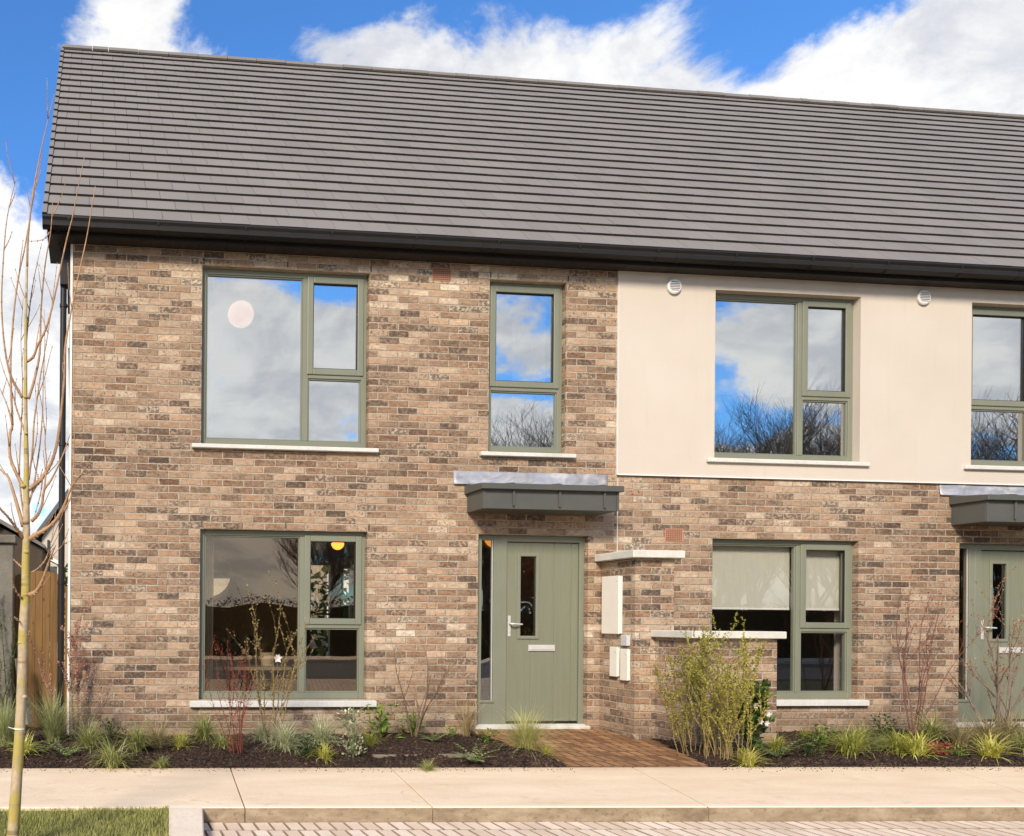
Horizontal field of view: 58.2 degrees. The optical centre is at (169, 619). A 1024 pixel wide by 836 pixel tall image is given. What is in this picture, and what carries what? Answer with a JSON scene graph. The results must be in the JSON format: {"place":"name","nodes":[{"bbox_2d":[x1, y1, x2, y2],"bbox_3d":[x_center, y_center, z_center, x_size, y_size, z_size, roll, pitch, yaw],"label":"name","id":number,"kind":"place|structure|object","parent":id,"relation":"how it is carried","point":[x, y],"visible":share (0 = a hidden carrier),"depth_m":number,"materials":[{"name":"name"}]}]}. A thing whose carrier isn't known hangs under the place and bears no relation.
{"place":"outdoors","nodes":[
{"label":"outdoors","id":0,"kind":"place"},
{"bbox_2d":[0,691,36,746],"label":"feather grass","id":1,"kind":"object","parent":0,"point":[6,732],"depth_m":7.61,"materials":[{"name":"plant"}]},
{"bbox_2d":[10,683,100,741],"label":"feather grass","id":2,"kind":"object","parent":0,"point":[53,721],"depth_m":7.86,"materials":[{"name":"plant"}]},
{"bbox_2d":[0,805,170,835],"bbox_3d":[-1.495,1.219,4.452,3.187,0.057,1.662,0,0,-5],"label":"grass","id":3,"kind":"structure","parent":0,"point":[125,817],"depth_m":5.01,"materials":[{"name":"plant"}]},
{"bbox_2d":[0,78,98,835],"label":"young tree","id":4,"kind":"object","parent":3,"relation":"on","point":[14,812],"visible":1,"depth_m":4.37,"materials":[{"name":"plant"}]},
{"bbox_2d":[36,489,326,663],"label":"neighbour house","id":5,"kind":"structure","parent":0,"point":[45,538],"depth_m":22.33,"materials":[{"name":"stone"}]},
{"bbox_2d":[0,727,572,772],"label":"mulch","id":6,"kind":"object","parent":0,"point":[204,754],"visible":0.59,"depth_m":7.14,"materials":[{"name":"brown plant"}]},
{"bbox_2d":[0,608,17,719],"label":"climbing shrub","id":7,"kind":"object","parent":6,"relation":"on","point":[11,667],"visible":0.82,"depth_m":8.64,"materials":[{"name":"green plant"}]},
{"bbox_2d":[15,658,33,724],"bbox_3d":[-1.554,0.765,8.734,0.152,0.723,0.153,0,0,40],"label":"concrete prop","id":8,"kind":"object","parent":6,"relation":"on","point":[28,721],"visible":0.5,"depth_m":8.71,"materials":[{"name":"concrete"}]},
{"bbox_2d":[0,732,51,757],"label":"golden sedge","id":9,"kind":"object","parent":6,"relation":"on","point":[27,748],"visible":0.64,"depth_m":7.11,"materials":[{"name":"plant"}]},
{"bbox_2d":[32,741,59,752],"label":"fern","id":10,"kind":"object","parent":6,"relation":"on","point":[45,749],"visible":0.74,"depth_m":7.22,"materials":[{"name":"green plant"}]},
{"bbox_2d":[28,592,99,737],"bbox_3d":[-1.081,0.466,8.273,0.709,1.508,0.606,0,0,42],"label":"bare shrub","id":11,"kind":"object","parent":6,"relation":"on","point":[77,674],"visible":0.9,"depth_m":8.25,"materials":[{"name":"plant"}]},
{"bbox_2d":[41,740,93,757],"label":"fern","id":12,"kind":"object","parent":6,"relation":"on","point":[67,752],"visible":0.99,"depth_m":7.02,"materials":[{"name":"green plant"}]},
{"bbox_2d":[56,713,121,753],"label":"sedge","id":13,"kind":"object","parent":6,"relation":"on","point":[89,738],"visible":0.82,"depth_m":7.23,"materials":[{"name":"plant"}]},
{"bbox_2d":[72,647,119,737],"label":"bare shrub","id":14,"kind":"object","parent":6,"relation":"on","point":[102,705],"visible":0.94,"depth_m":8.15,"materials":[{"name":"plant"}]},
{"bbox_2d":[97,717,127,742],"bbox_3d":[-0.576,1.071,7.891,0.354,0.270,0.385,-1,-1,24],"label":"dark shrublet","id":15,"kind":"object","parent":6,"relation":"on","point":[110,729],"visible":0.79,"depth_m":7.90,"materials":[{"name":"green plant"}]},
{"bbox_2d":[80,736,145,772],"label":"sedge","id":16,"kind":"object","parent":6,"relation":"on","point":[113,759],"visible":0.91,"depth_m":6.78,"materials":[{"name":"plant"}]},
{"bbox_2d":[108,717,165,756],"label":"sedge","id":17,"kind":"object","parent":6,"relation":"on","point":[136,737],"visible":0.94,"depth_m":7.20,"materials":[{"name":"plant"}]},
{"bbox_2d":[128,710,182,751],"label":"dry grass","id":18,"kind":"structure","parent":6,"relation":"on","point":[158,744],"depth_m":7.43,"materials":[{"name":"plant"}]},
{"bbox_2d":[145,753,172,770],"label":"sedge","id":19,"kind":"object","parent":6,"relation":"on","point":[160,764],"visible":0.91,"depth_m":6.78,"materials":[{"name":"plant"}]},
{"bbox_2d":[165,729,194,749],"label":"golden sedge","id":20,"kind":"object","parent":6,"relation":"on","point":[179,742],"visible":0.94,"depth_m":7.58,"materials":[{"name":"plant"}]},
{"bbox_2d":[167,706,229,744],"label":"sedge","id":21,"kind":"object","parent":6,"relation":"on","point":[204,731],"visible":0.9,"depth_m":7.97,"materials":[{"name":"plant"}]},
{"bbox_2d":[208,730,239,749],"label":"sedge","id":22,"kind":"object","parent":6,"relation":"on","point":[222,742],"visible":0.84,"depth_m":7.75,"materials":[{"name":"plant"}]},
{"bbox_2d":[201,638,255,753],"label":"red stemmed shrub","id":23,"kind":"object","parent":6,"relation":"on","point":[239,719],"visible":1,"depth_m":7.35,"materials":[{"name":"plant"}]},
{"bbox_2d":[244,716,275,743],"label":"pale sedge","id":24,"kind":"object","parent":6,"relation":"on","point":[259,737],"visible":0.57,"depth_m":7.95,"materials":[{"name":"plant"}]},
{"bbox_2d":[227,571,314,743],"bbox_3d":[1.014,0.373,7.861,0.850,1.695,0.575,0,0,17],"label":"bare shrub","id":25,"kind":"object","parent":6,"relation":"on","point":[274,683],"visible":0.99,"depth_m":7.87,"materials":[{"name":"plant"}]},
{"bbox_2d":[271,654,281,745],"bbox_3d":[1.005,0.762,7.755,0.075,0.870,0.256,0,0,24],"label":"magnolia","id":26,"kind":"object","parent":6,"relation":"on","point":[277,658],"visible":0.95,"depth_m":7.82,"materials":[{"name":"plant"}]},
{"bbox_2d":[252,714,319,753],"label":"pale sedge","id":27,"kind":"object","parent":6,"relation":"on","point":[285,737],"visible":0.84,"depth_m":7.38,"materials":[{"name":"plant"}]},
{"bbox_2d":[291,733,321,758],"bbox_3d":[1.200,1.098,7.087,0.312,0.240,0.287,-1,-1,-37],"label":"dark shrublet","id":28,"kind":"object","parent":6,"relation":"on","point":[307,748],"visible":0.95,"depth_m":7.08,"materials":[{"name":"green plant"}]},
{"bbox_2d":[295,708,350,746],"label":"pale sedge","id":29,"kind":"object","parent":6,"relation":"on","point":[323,735],"visible":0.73,"depth_m":7.87,"materials":[{"name":"plant"}]},
{"bbox_2d":[305,741,342,763],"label":"golden sedge","id":30,"kind":"object","parent":6,"relation":"on","point":[324,754],"visible":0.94,"depth_m":7.03,"materials":[{"name":"plant"}]},
{"bbox_2d":[336,706,368,757],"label":"variegated shrub","id":31,"kind":"object","parent":6,"relation":"on","point":[352,745],"visible":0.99,"depth_m":7.09,"materials":[{"name":"green plant"}]},
{"bbox_2d":[358,728,384,747],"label":"lime sedge","id":32,"kind":"object","parent":6,"relation":"on","point":[369,741],"visible":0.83,"depth_m":7.62,"materials":[{"name":"plant"}]},
{"bbox_2d":[361,703,404,737],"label":"glossy shrub","id":33,"kind":"object","parent":6,"relation":"on","point":[384,721],"visible":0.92,"depth_m":8.41,"materials":[{"name":"green plant"}]},
{"bbox_2d":[398,709,427,734],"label":"glossy shrub","id":34,"kind":"object","parent":6,"relation":"on","point":[412,724],"visible":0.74,"depth_m":8.61,"materials":[{"name":"green plant"}]},
{"bbox_2d":[372,754,473,757],"bbox_3d":[2.256,1.243,7.205,0.920,0.105,0.060,0,0,-5],"label":"edging stone","id":35,"kind":"object","parent":6,"relation":"on","point":[385,755],"visible":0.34,"depth_m":7.19,"materials":[{"name":"stone"}]},
{"bbox_2d":[381,610,471,737],"bbox_3d":[2.647,0.537,8.376,0.950,1.391,0.398,0,0,-17],"label":"bare shrub","id":36,"kind":"object","parent":6,"relation":"on","point":[423,714],"visible":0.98,"depth_m":8.35,"materials":[{"name":"plant"}]},
{"bbox_2d":[414,759,440,771],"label":"sedge","id":37,"kind":"object","parent":6,"relation":"on","point":[427,766],"visible":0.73,"depth_m":6.79,"materials":[{"name":"plant"}]},
{"bbox_2d":[414,730,454,740],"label":"fern","id":38,"kind":"object","parent":6,"relation":"on","point":[431,739],"visible":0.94,"depth_m":8.12,"materials":[{"name":"green plant"}]},
{"bbox_2d":[444,725,460,736],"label":"plant","id":39,"kind":"object","parent":6,"relation":"on","point":[451,731],"visible":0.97,"depth_m":8.52,"materials":[{"name":"green plant"}]},
{"bbox_2d":[447,688,494,736],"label":"dry grass","id":40,"kind":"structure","parent":6,"relation":"on","point":[467,723],"depth_m":8.64,"materials":[{"name":"plant"}]},
{"bbox_2d":[454,744,499,762],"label":"fern","id":41,"kind":"object","parent":6,"relation":"on","point":[473,759],"visible":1,"depth_m":7.07,"materials":[{"name":"green plant"}]},
{"bbox_2d":[474,728,498,742],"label":"plant","id":42,"kind":"object","parent":6,"relation":"on","point":[487,737],"visible":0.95,"depth_m":8.19,"materials":[{"name":"green plant"}]},
{"bbox_2d":[480,705,569,763],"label":"feather grass","id":43,"kind":"object","parent":6,"relation":"on","point":[526,737],"depth_m":7.28,"materials":[{"name":"plant"}]},
{"bbox_2d":[536,742,561,755],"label":"golden sedge","id":44,"kind":"object","parent":6,"relation":"on","point":[545,751],"visible":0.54,"depth_m":7.35,"materials":[{"name":"plant"}]},
{"bbox_2d":[42,44,636,735],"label":"terraced house","id":45,"kind":"structure","parent":0,"point":[296,348],"depth_m":8.79,"materials":[{"name":"brick"}]},
{"bbox_2d":[205,537,213,690],"bbox_3d":[0.402,-0.010,8.927,0.173,2.200,0.069,0,0,-5],"label":"curtain","id":46,"kind":"object","parent":45,"relation":"hanging from","point":[209,586],"visible":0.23,"depth_m":8.92,"materials":[{"name":"fabric"}]},
{"bbox_2d":[213,550,231,597],"bbox_3d":[0.596,-0.716,12.557,0.768,0.768,0.029,0,0,-5],"label":"wall mirror","id":47,"kind":"object","parent":45,"relation":"attached to","point":[222,573],"depth_m":12.57,"materials":[{"name":"grey glass"}]},
{"bbox_2d":[213,635,263,690],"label":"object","id":48,"kind":"object","parent":45,"relation":"on","point":[233,645],"visible":0.43,"depth_m":10.52,"materials":[{"name":"brown wood"}]},
{"bbox_2d":[213,665,291,690],"bbox_3d":[0.837,0.844,9.638,1.150,0.600,0.450,0,0,-5],"label":"side table","id":49,"kind":"object","parent":45,"relation":"on","point":[246,667],"visible":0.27,"depth_m":9.48,"materials":[{"name":"brown wood"}]},
{"bbox_2d":[260,652,274,665],"bbox_3d":[1.166,0.465,9.643,0.176,0.158,0.179,0,0,-5],"label":"plant pot","id":50,"kind":"object","parent":49,"relation":"on","point":[267,658],"visible":0.81,"depth_m":9.57,"materials":[{"name":"ceramic"}]},
{"bbox_2d":[189,530,376,706],"bbox_3d":[1.217,-0.016,8.686,2.010,1.875,0.195,0,0,-5],"label":"window","id":51,"kind":"structure","parent":45,"relation":"in","point":[304,538],"depth_m":8.73,"materials":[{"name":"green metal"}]},
{"bbox_2d":[191,268,378,452],"bbox_3d":[1.239,-2.763,8.686,2.010,1.930,0.195,0,0,-5],"label":"window","id":52,"kind":"structure","parent":45,"relation":"in","point":[284,354],"depth_m":8.73,"materials":[{"name":"clear glass"}]},
{"bbox_2d":[309,563,331,660],"bbox_3d":[3.016,-0.164,16.205,0.700,1.950,0.040,0,0,-5],"label":"rear window frame","id":53,"kind":"structure","parent":45,"relation":"in","point":[326,564],"depth_m":16.21,"materials":[{"name":"black plastic"}]},
{"bbox_2d":[331,543,343,549],"bbox_3d":[2.271,-1.105,10.952,0.170,0.319,0.170,0,0,-5],"label":"pendant lamp","id":54,"kind":"object","parent":45,"relation":"hanging from","point":[337,546],"visible":0.77,"depth_m":10.89,"materials":[{"name":"yellow"}]},
{"bbox_2d":[484,540,490,546],"bbox_3d":[4.157,-1.080,10.326,0.300,0.340,0.300,0,0,-5],"label":"pendant lamp","id":55,"kind":"object","parent":45,"relation":"hanging from","point":[488,542],"visible":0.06,"depth_m":10.30,"materials":[{"name":"orange"}]},
{"bbox_2d":[480,282,575,458],"bbox_3d":[3.917,-2.742,8.939,1.080,1.930,0.195,0,0,-5],"label":"window","id":56,"kind":"structure","parent":45,"relation":"in","point":[525,320],"depth_m":8.98,"materials":[{"name":"clear glass"}]},
{"bbox_2d":[506,543,577,723],"bbox_3d":[4.132,0.148,8.999,0.836,2.000,0.114,0,0,-5],"label":"door","id":57,"kind":"structure","parent":45,"relation":"in","point":[541,668],"depth_m":9.02,"materials":[{"name":"green wood"}]},
{"bbox_2d":[0,767,1023,825],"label":"pavement","id":58,"kind":"structure","parent":0,"point":[617,787],"depth_m":6.10,"materials":[{"name":"concrete"}]},
{"bbox_2d":[0,0,1023,617],"label":"sky","id":59,"kind":"structure","parent":0,"point":[968,55],"materials":[{"name":"blue"}]},
{"bbox_2d":[469,729,707,767],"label":"path","id":60,"kind":"structure","parent":0,"point":[591,748],"depth_m":7.77,"materials":[{"name":"brick pavers"}]},
{"bbox_2d":[204,821,1023,835],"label":"parking bay paving","id":61,"kind":"structure","parent":0,"point":[919,828],"depth_m":5.30,"materials":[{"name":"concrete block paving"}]},
{"bbox_2d":[421,74,1023,732],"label":"terraced house","id":62,"kind":"structure","parent":0,"point":[819,330],"depth_m":9.32,"materials":[{"name":"brick"}]},
{"bbox_2d":[712,546,789,609],"bbox_3d":[6.637,-0.518,9.337,1.015,0.801,0.046,0,0,-5],"label":"roller blind","id":63,"kind":"object","parent":62,"relation":"attached to","point":[749,578],"visible":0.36,"depth_m":9.32,"materials":[{"name":"fabric"}]},
{"bbox_2d":[706,293,869,466],"bbox_3d":[6.973,-2.717,9.227,1.972,1.930,0.195,0,0,-5],"label":"window","id":64,"kind":"structure","parent":62,"relation":"in","point":[784,365],"depth_m":9.28,"materials":[{"name":"clear glass"}]},
{"bbox_2d":[712,539,869,705],"bbox_3d":[6.958,0.030,9.227,1.987,1.875,0.195,0,0,-5],"label":"window","id":65,"kind":"structure","parent":62,"relation":"in","point":[799,625],"depth_m":9.29,"materials":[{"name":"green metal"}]},
{"bbox_2d":[806,551,840,610],"bbox_3d":[7.493,-0.512,9.418,0.585,0.801,0.046,0,0,-5],"label":"roller blind","id":66,"kind":"object","parent":62,"relation":"attached to","point":[822,580],"visible":0.61,"depth_m":9.41,"materials":[{"name":"fabric"}]},
{"bbox_2d":[963,306,1023,470],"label":"window","id":67,"kind":"structure","parent":62,"relation":"in","point":[997,377],"depth_m":9.53,"materials":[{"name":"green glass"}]},
{"bbox_2d":[980,551,1023,721],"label":"door","id":68,"kind":"structure","parent":62,"relation":"in","point":[1013,592],"depth_m":9.54,"materials":[{"name":"green wood"}]},
{"bbox_2d":[652,728,1023,771],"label":"mulch","id":69,"kind":"object","parent":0,"point":[791,758],"visible":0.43,"depth_m":7.33,"materials":[{"name":"brown plant"}]},
{"bbox_2d":[646,631,735,755],"bbox_3d":[4.839,0.679,7.596,0.797,1.170,0.490,0,0,-5],"label":"twiggy shrub","id":70,"kind":"object","parent":69,"relation":"on","point":[685,717],"visible":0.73,"depth_m":7.55,"materials":[{"name":"green plant"}]},
{"bbox_2d":[666,613,763,758],"bbox_3d":[4.863,0.591,7.334,0.746,1.321,1.077,0,0,41],"label":"twiggy shrub","id":71,"kind":"object","parent":69,"relation":"on","point":[706,729],"visible":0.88,"depth_m":7.35,"materials":[{"name":"green plant"}]},
{"bbox_2d":[688,628,770,759],"bbox_3d":[5.030,0.653,7.190,0.769,1.175,0.539,0,0,-5],"label":"twiggy shrub","id":72,"kind":"object","parent":69,"relation":"on","point":[743,695],"visible":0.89,"depth_m":7.20,"materials":[{"name":"green plant"}]},
{"bbox_2d":[730,679,776,753],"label":"evergreen shrub","id":73,"kind":"object","parent":69,"relation":"on","point":[761,728],"visible":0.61,"depth_m":7.37,"materials":[{"name":"green plant"}]},
{"bbox_2d":[728,743,779,768],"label":"golden sedge","id":74,"kind":"object","parent":69,"relation":"on","point":[749,760],"visible":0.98,"depth_m":7.09,"materials":[{"name":"plant"}]},
{"bbox_2d":[763,730,792,752],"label":"lime sedge","id":75,"kind":"object","parent":69,"relation":"on","point":[775,745],"visible":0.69,"depth_m":7.50,"materials":[{"name":"plant"}]},
{"bbox_2d":[751,738,811,758],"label":"fern","id":76,"kind":"object","parent":69,"relation":"on","point":[778,752],"visible":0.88,"depth_m":7.21,"materials":[{"name":"green plant"}]},
{"bbox_2d":[792,726,819,737],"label":"lime sedge","id":77,"kind":"object","parent":69,"relation":"on","point":[802,734],"visible":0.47,"depth_m":8.67,"materials":[{"name":"plant"}]},
{"bbox_2d":[792,735,826,756],"bbox_3d":[5.722,1.126,7.267,0.275,0.212,0.253,3,0,-12],"label":"dark shrublet","id":78,"kind":"object","parent":69,"relation":"on","point":[810,745],"visible":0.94,"depth_m":7.25,"materials":[{"name":"green plant"}]},
{"bbox_2d":[797,723,837,748],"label":"glossy shrub","id":79,"kind":"object","parent":69,"relation":"on","point":[821,738],"visible":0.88,"depth_m":7.86,"materials":[{"name":"green plant"}]},
{"bbox_2d":[810,720,895,761],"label":"lime sedge","id":80,"kind":"object","parent":69,"relation":"on","point":[849,746],"visible":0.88,"depth_m":7.38,"materials":[{"name":"plant"}]},
{"bbox_2d":[832,718,887,750],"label":"sedge","id":81,"kind":"object","parent":69,"relation":"on","point":[867,736],"visible":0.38,"depth_m":7.95,"materials":[{"name":"plant"}]},
{"bbox_2d":[870,736,889,749],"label":"pale sedge","id":82,"kind":"object","parent":69,"relation":"on","point":[879,747],"visible":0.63,"depth_m":7.88,"materials":[{"name":"plant"}]},
{"bbox_2d":[860,712,900,737],"bbox_3d":[7.587,1.124,8.663,0.357,0.300,0.350,0,0,-28],"label":"dark shrublet","id":83,"kind":"object","parent":69,"relation":"on","point":[887,728],"visible":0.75,"depth_m":8.65,"materials":[{"name":"green plant"}]},
{"bbox_2d":[864,720,932,757],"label":"lime sedge","id":84,"kind":"object","parent":69,"relation":"on","point":[898,744],"visible":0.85,"depth_m":7.64,"materials":[{"name":"plant"}]},
{"bbox_2d":[887,728,946,758],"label":"golden sedge","id":85,"kind":"object","parent":69,"relation":"on","point":[920,740],"visible":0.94,"depth_m":7.50,"materials":[{"name":"plant"}]},
{"bbox_2d":[900,707,964,743],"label":"sedge","id":86,"kind":"object","parent":69,"relation":"on","point":[929,726],"visible":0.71,"depth_m":8.38,"materials":[{"name":"plant"}]},
{"bbox_2d":[925,740,956,754],"bbox_3d":[7.144,1.194,7.537,0.296,0.153,0.249,-1,2,-40],"label":"heuchera","id":87,"kind":"object","parent":69,"relation":"on","point":[939,749],"visible":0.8,"depth_m":7.52,"materials":[{"name":"red plant"}]},
{"bbox_2d":[884,558,1001,735],"bbox_3d":[8.351,0.301,8.661,0.989,1.961,0.752,0,0,23],"label":"red stemmed shrub","id":88,"kind":"object","parent":69,"relation":"on","point":[903,668],"visible":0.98,"depth_m":8.82,"materials":[{"name":"plant"}]},
{"bbox_2d":[946,744,967,756],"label":"plant","id":89,"kind":"object","parent":69,"relation":"on","point":[958,751],"visible":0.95,"depth_m":7.42,"materials":[{"name":"green plant"}]},
{"bbox_2d":[930,712,1002,746],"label":"dry grass","id":90,"kind":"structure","parent":69,"relation":"on","point":[961,737],"depth_m":8.12,"materials":[{"name":"plant"}]},
{"bbox_2d":[943,567,1023,738],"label":"bare shrub","id":91,"kind":"object","parent":69,"relation":"on","point":[997,681],"visible":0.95,"depth_m":8.76,"materials":[{"name":"plant"}]},
{"bbox_2d":[952,702,1023,741],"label":"dry grass","id":92,"kind":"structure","parent":69,"relation":"on","point":[1009,731],"depth_m":8.42,"materials":[{"name":"plant"}]},
{"bbox_2d":[955,708,1023,744],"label":"dry grass","id":93,"kind":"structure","parent":69,"relation":"on","point":[985,730],"depth_m":8.36,"materials":[{"name":"plant"}]},
{"bbox_2d":[960,726,1023,762],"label":"golden sedge","id":94,"kind":"object","parent":69,"relation":"on","point":[989,749],"visible":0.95,"depth_m":7.37,"materials":[{"name":"plant"}]},
{"bbox_2d":[992,723,1023,755],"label":"sedge","id":95,"kind":"object","parent":69,"relation":"on","point":[1020,747],"visible":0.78,"depth_m":7.69,"materials":[{"name":"plant"}]},
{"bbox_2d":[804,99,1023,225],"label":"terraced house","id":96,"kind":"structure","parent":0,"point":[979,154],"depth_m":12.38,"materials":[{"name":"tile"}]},
{"label":"ground","id":97,"kind":"structure","parent":0,"visible":0},
{"bbox_2d":[0,535,17,730],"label":"garden wall","id":98,"kind":"structure","parent":97,"relation":"on","point":[8,543],"depth_m":8.77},
{"bbox_2d":[0,519,52,710],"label":"garden shed","id":99,"kind":"structure","parent":97,"relation":"on","point":[38,552],"depth_m":11.86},
{"bbox_2d":[14,571,67,727],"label":"timber gate","id":100,"kind":"structure","parent":97,"relation":"on","point":[43,606],"depth_m":9.02,"materials":[{"name":"wood"}]},
{"bbox_2d":[50,553,57,617],"bbox_3d":[-2.874,-0.670,15.720,1.600,2.068,2.140,0,0,-5],"label":"conservatory","id":101,"kind":"object","parent":97,"relation":"on","point":[53,569],"visible":0.02,"depth_m":14.81,"materials":[{"name":"white plastic"}]},
{"bbox_2d":[51,558,57,617],"bbox_3d":[-2.780,-0.629,14.725,1.600,1.988,0.140,0,0,-5],"label":"window frame","id":102,"kind":"structure","parent":101,"relation":"in","point":[54,560],"depth_m":14.81,"materials":[{"name":"white plastic"}]},
{"bbox_2d":[169,807,203,835],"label":"kerb return","id":103,"kind":"object","parent":97,"relation":"on","point":[186,821],"visible":0.96,"depth_m":4.98,"materials":[{"name":"concrete"}]},
{"bbox_2d":[595,550,684,738],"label":"brick pier wall","id":104,"kind":"structure","parent":97,"relation":"on","point":[636,597],"depth_m":8.44,"materials":[{"name":"brick"}]},
{"bbox_2d":[651,630,786,745],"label":"bin store wall","id":105,"kind":"structure","parent":97,"relation":"on","point":[667,641],"depth_m":7.96,"materials":[{"name":"brick"}]},
{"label":"rear lawn","id":106,"kind":"structure","parent":0,"visible":0},
{"bbox_2d":[49,563,348,670],"bbox_3d":[5.385,0.037,21.034,17.441,3.240,2.147,0,0,-5],"label":"garden hedge","id":107,"kind":"object","parent":106,"relation":"on","point":[322,651],"visible":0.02,"depth_m":20.83,"materials":[{"name":"green plant"}]},
{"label":"joint sand","id":108,"kind":"structure","parent":0,"visible":0},
{"bbox_2d":[203,807,1023,824],"bbox_3d":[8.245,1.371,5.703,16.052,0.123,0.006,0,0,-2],"label":"kerb","id":109,"kind":"structure","parent":108,"relation":"on","point":[520,815],"depth_m":5.49,"materials":[{"name":"beige concrete"}]}
]}

